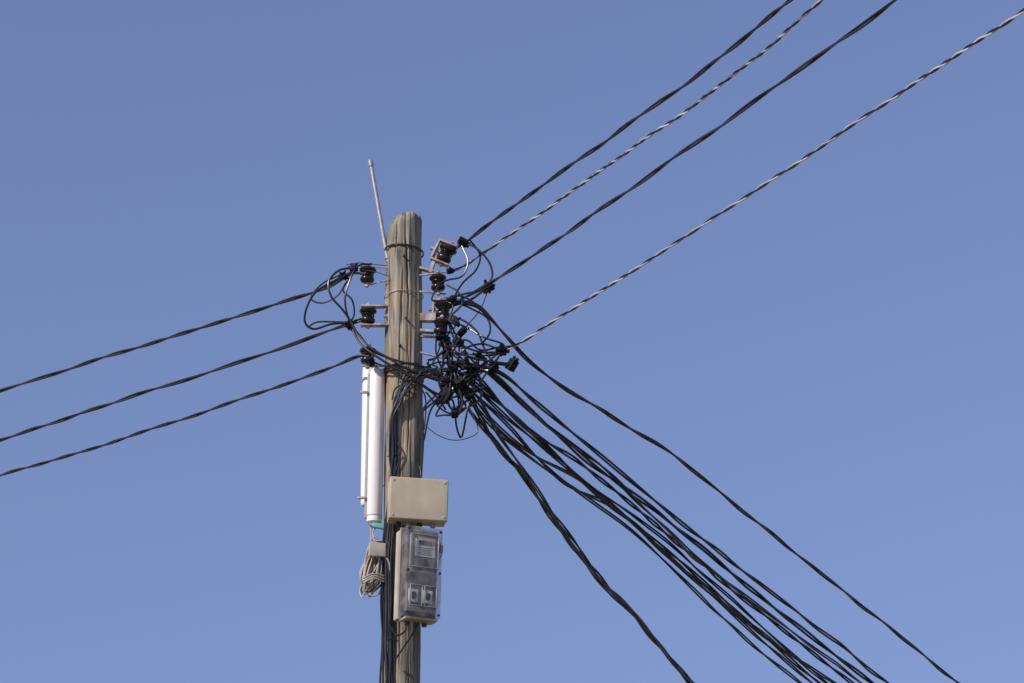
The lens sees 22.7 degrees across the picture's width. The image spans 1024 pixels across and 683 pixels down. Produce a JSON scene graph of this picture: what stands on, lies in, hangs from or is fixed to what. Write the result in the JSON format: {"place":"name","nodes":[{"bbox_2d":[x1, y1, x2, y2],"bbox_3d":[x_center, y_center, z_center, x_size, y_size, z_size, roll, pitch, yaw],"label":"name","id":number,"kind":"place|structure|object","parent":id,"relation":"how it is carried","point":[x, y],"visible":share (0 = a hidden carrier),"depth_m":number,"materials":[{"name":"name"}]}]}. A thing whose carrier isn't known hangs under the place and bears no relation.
{"place":"outdoors","nodes":[
{"label":"outdoors","id":0,"kind":"place"},
{"bbox_2d":[0,0,1023,682],"label":"sky","id":1,"kind":"structure","parent":0,"point":[839,351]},
{"bbox_3d":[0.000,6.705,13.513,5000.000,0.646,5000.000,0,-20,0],"label":"ground","id":2,"kind":"structure","parent":0,"visible":0},
{"bbox_2d":[360,212,445,682],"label":"utility pole","id":3,"kind":"object","parent":2,"relation":"on","point":[404,330],"visible":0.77,"depth_m":15.88,"materials":[{"name":"brown wood"}]},
{"bbox_2d":[0,272,366,392],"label":"overhead power line","id":4,"kind":"object","parent":3,"relation":"attached to","point":[250,312],"visible":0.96,"depth_m":16.99,"materials":[{"name":"black rubber"}]},
{"bbox_2d":[338,270,348,279],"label":"insulation piercing connector","id":5,"kind":"object","parent":4,"relation":"attached to","point":[343,273],"visible":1,"depth_m":16.10,"materials":[{"name":"black plastic"}]},
{"bbox_2d":[348,263,357,271],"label":"insulation piercing connector","id":6,"kind":"object","parent":4,"relation":"attached to","point":[352,267],"visible":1,"depth_m":16.10,"materials":[{"name":"black plastic"}]},
{"bbox_2d":[0,355,369,476],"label":"overhead power line","id":7,"kind":"object","parent":3,"relation":"attached to","point":[193,415],"visible":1,"depth_m":16.72,"materials":[{"name":"black rubber"}]},
{"bbox_2d":[359,262,375,287],"bbox_3d":[-0.912,-0.420,16.117,0.110,0.171,0.110,0,-20,0],"label":"spool insulator","id":8,"kind":"object","parent":3,"relation":"attached to","point":[367,279],"visible":1,"depth_m":16.09,"materials":[{"name":"brown ceramic"}]},
{"bbox_2d":[360,343,375,368],"bbox_3d":[-0.897,0.090,15.907,0.109,0.170,0.109,0,-20,0],"label":"spool insulator","id":9,"kind":"object","parent":3,"relation":"attached to","point":[363,360],"visible":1,"depth_m":15.88,"materials":[{"name":"brown ceramic"}]},
{"bbox_2d":[357,367,384,528],"bbox_3d":[-0.867,0.647,15.722,0.153,1.054,0.097,0,-20,0],"label":"tube light","id":10,"kind":"object","parent":3,"relation":"attached to","point":[375,393],"visible":1,"depth_m":15.69,"materials":[{"name":"white plastic"}]},
{"bbox_2d":[369,522,383,529],"bbox_3d":[-0.807,1.123,15.525,0.126,0.046,0.030,0,-20,0],"label":"cable plug","id":11,"kind":"object","parent":10,"relation":"attached to","point":[377,525],"visible":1,"depth_m":15.51,"materials":[{"name":"teal plastic"}]},
{"bbox_2d":[360,367,383,506],"bbox_3d":[-0.867,0.592,15.881,0.147,0.974,0.089,0,-20,0],"label":"tube light","id":12,"kind":"object","parent":3,"relation":"attached to","point":[364,409],"visible":0.41,"depth_m":15.86,"materials":[{"name":"white plastic"}]},
{"bbox_2d":[359,526,389,597],"bbox_3d":[-0.823,1.274,15.466,0.200,0.596,0.235,0,-20,0],"label":"coiled cable","id":13,"kind":"object","parent":3,"relation":"attached to","point":[370,574],"visible":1,"depth_m":15.36,"materials":[{"name":"plastic"}]},
{"bbox_2d":[359,303,389,328],"bbox_3d":[-0.851,-0.160,15.999,0.215,0.170,0.110,0,-20,0],"label":"spool insulator","id":14,"kind":"object","parent":3,"relation":"attached to","point":[369,311],"visible":1,"depth_m":15.97,"materials":[{"name":"brown ceramic"}]},
{"bbox_2d":[0,315,366,441],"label":"overhead power line","id":15,"kind":"object","parent":14,"relation":"attached to","point":[243,360],"visible":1,"depth_m":16.85,"materials":[{"name":"black rubber"}]},
{"bbox_2d":[344,320,354,330],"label":"insulation piercing connector","id":16,"kind":"object","parent":15,"relation":"attached to","point":[347,326],"visible":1,"depth_m":15.95,"materials":[{"name":"black plastic"}]},
{"bbox_2d":[304,240,513,470],"bbox_3d":[-0.646,0.090,15.871,1.316,1.612,0.169,-1,-20,3],"label":"jumper cable tangle","id":17,"kind":"object","parent":15,"relation":"attached to","point":[451,348],"visible":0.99,"depth_m":15.85,"materials":[{"name":"black rubber"}]},
{"bbox_2d":[367,356,374,366],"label":"insulation piercing connector","id":18,"kind":"object","parent":17,"relation":"attached to","point":[370,360],"visible":1,"depth_m":15.81,"materials":[{"name":"black plastic"}]},
{"bbox_2d":[432,367,442,377],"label":"insulation piercing connector","id":19,"kind":"object","parent":17,"relation":"attached to","point":[436,372],"visible":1,"depth_m":15.76,"materials":[{"name":"black plastic"}]},
{"bbox_2d":[435,331,446,340],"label":"insulation piercing connector","id":20,"kind":"object","parent":17,"relation":"attached to","point":[439,336],"visible":1,"depth_m":15.88,"materials":[{"name":"black plastic"}]},
{"bbox_2d":[439,388,452,403],"bbox_3d":[-0.409,0.340,15.741,0.092,0.097,0.055,-11,-23,27],"label":"insulation piercing connector","id":21,"kind":"object","parent":17,"relation":"attached to","point":[445,399],"visible":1,"depth_m":15.72,"materials":[{"name":"black plastic"}]},
{"bbox_2d":[440,375,454,387],"bbox_3d":[-0.400,0.249,15.755,0.092,0.088,0.052,8,-22,-20],"label":"insulation piercing connector","id":22,"kind":"object","parent":17,"relation":"attached to","point":[446,380],"visible":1,"depth_m":15.73,"materials":[{"name":"black plastic"}]},
{"bbox_2d":[446,294,456,304],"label":"insulation piercing connector","id":23,"kind":"object","parent":17,"relation":"attached to","point":[453,300],"visible":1,"depth_m":15.99,"materials":[{"name":"black plastic"}]},
{"bbox_2d":[447,360,458,376],"bbox_3d":[-0.366,0.168,15.799,0.077,0.101,0.106,0,-20,0],"label":"insulation piercing connector","id":24,"kind":"object","parent":17,"relation":"attached to","point":[453,366],"visible":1,"depth_m":15.77,"materials":[{"name":"black plastic"}]},
{"bbox_2d":[451,406,458,417],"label":"insulation piercing connector","id":25,"kind":"object","parent":17,"relation":"attached to","point":[454,411],"visible":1,"depth_m":15.70,"materials":[{"name":"black plastic"}]},
{"bbox_2d":[450,315,460,326],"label":"insulation piercing connector","id":26,"kind":"object","parent":17,"relation":"attached to","point":[454,319],"visible":1,"depth_m":15.92,"materials":[{"name":"black plastic"}]},
{"bbox_2d":[452,336,463,346],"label":"insulation piercing connector","id":27,"kind":"object","parent":17,"relation":"attached to","point":[455,341],"visible":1,"depth_m":15.86,"materials":[{"name":"black plastic"}]},
{"bbox_2d":[453,376,469,391],"bbox_3d":[-0.313,0.263,15.759,0.100,0.098,0.097,13,-24,-32],"label":"insulation piercing connector","id":28,"kind":"object","parent":17,"relation":"attached to","point":[461,384],"visible":1,"depth_m":15.74,"materials":[{"name":"black plastic"}]},
{"bbox_2d":[457,326,467,336],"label":"insulation piercing connector","id":29,"kind":"object","parent":17,"relation":"attached to","point":[462,331],"visible":1,"depth_m":15.91,"materials":[{"name":"black plastic"}]},
{"bbox_2d":[458,357,471,370],"bbox_3d":[-0.294,0.139,15.789,0.048,0.088,0.093,17,-27,-39],"label":"insulation piercing connector","id":30,"kind":"object","parent":17,"relation":"attached to","point":[464,364],"visible":1,"depth_m":15.77,"materials":[{"name":"black plastic"}]},
{"bbox_2d":[463,387,477,398],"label":"insulation piercing connector","id":31,"kind":"object","parent":17,"relation":"attached to","point":[470,392],"visible":1,"depth_m":15.75,"materials":[{"name":"black plastic"}]},
{"bbox_2d":[466,368,477,379],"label":"insulation piercing connector","id":32,"kind":"object","parent":17,"relation":"attached to","point":[472,371],"visible":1,"depth_m":15.79,"materials":[{"name":"black plastic"}]},
{"bbox_2d":[483,280,495,293],"bbox_3d":[-0.148,-0.340,16.026,0.049,0.092,0.096,-16,-26,37],"label":"insulation piercing connector","id":33,"kind":"object","parent":17,"relation":"attached to","point":[490,288],"visible":0.73,"depth_m":16.01,"materials":[{"name":"black plastic"}]},
{"bbox_2d":[487,360,498,373],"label":"insulation piercing connector","id":34,"kind":"object","parent":17,"relation":"attached to","point":[494,367],"visible":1,"depth_m":15.80,"materials":[{"name":"black plastic"}]},
{"bbox_2d":[495,343,509,356],"bbox_3d":[-0.059,0.051,15.877,0.090,0.082,0.065,0,-20,0],"label":"insulation piercing connector","id":35,"kind":"object","parent":17,"relation":"attached to","point":[500,349],"visible":1,"depth_m":15.86,"materials":[{"name":"black plastic"}]},
{"bbox_2d":[505,356,518,371],"bbox_3d":[-0.001,0.142,15.856,0.092,0.102,0.063,-8,-22,22],"label":"insulation piercing connector","id":36,"kind":"object","parent":17,"relation":"attached to","point":[513,362],"visible":1,"depth_m":15.84,"materials":[{"name":"black plastic"}]},
{"bbox_2d":[454,386,691,682],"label":"service drop cable","id":37,"kind":"object","parent":17,"relation":"attached to","point":[551,519],"visible":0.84,"depth_m":16.56,"materials":[{"name":"black rubber"}]},
{"bbox_2d":[471,397,690,682],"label":"service drop cable","id":38,"kind":"object","parent":17,"relation":"attached to","point":[518,468],"visible":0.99,"depth_m":16.61,"materials":[{"name":"black rubber"}]},
{"bbox_2d":[475,394,694,682],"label":"service drop cable","id":39,"kind":"object","parent":17,"relation":"attached to","point":[574,548],"visible":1,"depth_m":16.68,"materials":[{"name":"black rubber"}]},
{"bbox_2d":[449,376,801,682],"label":"service drop cable","id":40,"kind":"object","parent":17,"relation":"attached to","point":[678,574],"visible":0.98,"depth_m":17.25,"materials":[{"name":"black rubber"}]},
{"bbox_2d":[445,360,812,682],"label":"service drop cable","id":41,"kind":"object","parent":17,"relation":"attached to","point":[601,495],"visible":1,"depth_m":16.86,"materials":[{"name":"black rubber"}]},
{"bbox_2d":[453,378,820,682],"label":"service drop cable","id":42,"kind":"object","parent":17,"relation":"attached to","point":[701,579],"visible":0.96,"depth_m":17.54,"materials":[{"name":"black rubber"}]},
{"bbox_2d":[467,383,827,682],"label":"service drop cable","id":43,"kind":"object","parent":17,"relation":"attached to","point":[561,463],"visible":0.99,"depth_m":17.31,"materials":[{"name":"black rubber"}]},
{"bbox_2d":[454,374,854,682],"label":"service drop cable","id":44,"kind":"object","parent":17,"relation":"attached to","point":[636,508],"visible":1,"depth_m":17.14,"materials":[{"name":"black rubber"}]},
{"bbox_2d":[475,393,836,682],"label":"service drop cable","id":45,"kind":"object","parent":17,"relation":"attached to","point":[606,503],"visible":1,"depth_m":17.07,"materials":[{"name":"black rubber"}]},
{"bbox_2d":[453,370,861,682],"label":"service drop cable","id":46,"kind":"object","parent":17,"relation":"attached to","point":[635,500],"visible":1,"depth_m":17.19,"materials":[{"name":"black rubber"}]},
{"bbox_2d":[454,360,873,682],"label":"service drop cable","id":47,"kind":"object","parent":17,"relation":"attached to","point":[713,557],"visible":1,"depth_m":17.55,"materials":[{"name":"black rubber"}]},
{"bbox_2d":[473,364,888,682],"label":"service drop cable","id":48,"kind":"object","parent":17,"relation":"attached to","point":[664,508],"visible":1,"depth_m":17.21,"materials":[{"name":"black rubber"}]},
{"bbox_2d":[454,299,959,682],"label":"service drop cable","id":49,"kind":"object","parent":17,"relation":"attached to","point":[523,355],"visible":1,"depth_m":17.71,"materials":[{"name":"black rubber"}]},
{"bbox_2d":[368,159,387,262],"bbox_3d":[-0.835,-0.834,16.280,0.186,0.709,0.034,0,-20,0],"label":"metal rod","id":50,"kind":"object","parent":3,"relation":"attached to","point":[370,163],"visible":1,"depth_m":16.28,"materials":[{"name":"metal"}]},
{"bbox_2d":[379,367,447,682],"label":"downlead cables","id":51,"kind":"object","parent":3,"relation":"attached to","point":[386,608],"visible":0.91,"depth_m":15.38,"materials":[{"name":"black rubber"}]},
{"bbox_2d":[393,526,442,627],"bbox_3d":[-0.557,1.414,15.239,0.269,0.595,0.218,9,-22,-22],"label":"electricity meter box","id":52,"kind":"object","parent":3,"relation":"attached to","point":[415,589],"visible":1,"depth_m":15.19,"materials":[{"name":"grey plastic"}]},
{"bbox_2d":[390,553,441,660],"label":"meter tail cables","id":53,"kind":"object","parent":52,"relation":"attached to","point":[400,634],"visible":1,"depth_m":15.11,"materials":[{"name":"black rubber"}]},
{"bbox_2d":[387,476,448,528],"bbox_3d":[-0.574,0.985,15.432,0.360,0.288,0.179,3,-21,-8],"label":"junction box","id":54,"kind":"object","parent":3,"relation":"attached to","point":[420,502],"visible":0.98,"depth_m":15.36,"materials":[{"name":"beige plastic"}]},
{"bbox_2d":[429,270,445,295],"bbox_3d":[-0.468,-0.369,16.066,0.110,0.170,0.110,0,-20,0],"label":"spool insulator","id":55,"kind":"object","parent":3,"relation":"attached to","point":[435,279],"visible":1,"depth_m":16.04,"materials":[{"name":"brown ceramic"}]},
{"bbox_2d":[429,297,450,318],"bbox_3d":[-0.450,-0.198,16.013,0.147,0.171,0.110,0,-20,0],"label":"spool insulator","id":56,"kind":"object","parent":3,"relation":"attached to","point":[439,306],"visible":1,"depth_m":15.98,"materials":[{"name":"brown ceramic"}]},
{"bbox_2d":[433,315,448,334],"bbox_3d":[-0.441,-0.091,15.931,0.104,0.162,0.104,0,-20,0],"label":"spool insulator","id":57,"kind":"object","parent":3,"relation":"attached to","point":[442,323],"visible":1,"depth_m":15.90,"materials":[{"name":"brown ceramic"}]},
{"bbox_2d":[430,238,457,267],"bbox_3d":[-0.431,-0.559,16.147,0.174,0.186,0.119,0,-20,0],"label":"spool insulator","id":58,"kind":"object","parent":3,"relation":"attached to","point":[446,250],"visible":1,"depth_m":16.12,"materials":[{"name":"brown ceramic"}]},
{"bbox_2d":[450,0,792,254],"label":"overhead power line","id":59,"kind":"object","parent":58,"relation":"attached to","point":[736,44],"visible":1,"depth_m":14.37,"materials":[{"name":"black rubber"}]},
{"bbox_2d":[457,236,470,247],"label":"insulation piercing connector","id":60,"kind":"object","parent":59,"relation":"attached to","point":[461,241],"visible":1,"depth_m":16.16,"materials":[{"name":"black plastic"}]},
{"bbox_2d":[438,336,451,352],"bbox_3d":[-0.409,0.022,15.932,0.106,0.126,0.094,0,-20,0],"label":"spool insulator","id":61,"kind":"object","parent":3,"relation":"attached to","point":[448,343],"visible":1,"depth_m":15.91,"materials":[{"name":"brown ceramic"}]},
{"bbox_2d":[454,0,822,271],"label":"overhead power line","id":62,"kind":"object","parent":3,"relation":"attached to","point":[768,47],"visible":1,"depth_m":14.31,"materials":[{"name":"black rubber"}]},
{"bbox_2d":[446,266,454,273],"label":"insulation piercing connector","id":63,"kind":"object","parent":62,"relation":"attached to","point":[449,270],"visible":1,"depth_m":16.06,"materials":[{"name":"black plastic"}]},
{"bbox_2d":[444,0,896,310],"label":"overhead power line","id":64,"kind":"object","parent":3,"relation":"attached to","point":[813,59],"visible":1,"depth_m":13.68,"materials":[{"name":"black rubber"}]},
{"bbox_2d":[450,8,1023,356],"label":"overhead power line","id":65,"kind":"object","parent":3,"relation":"attached to","point":[898,94],"visible":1,"depth_m":13.36,"materials":[{"name":"black rubber"}]},
{"bbox_2d":[472,352,482,360],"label":"insulation piercing connector","id":66,"kind":"object","parent":65,"relation":"attached to","point":[477,355],"visible":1,"depth_m":15.87,"materials":[{"name":"black plastic"}]}
]}

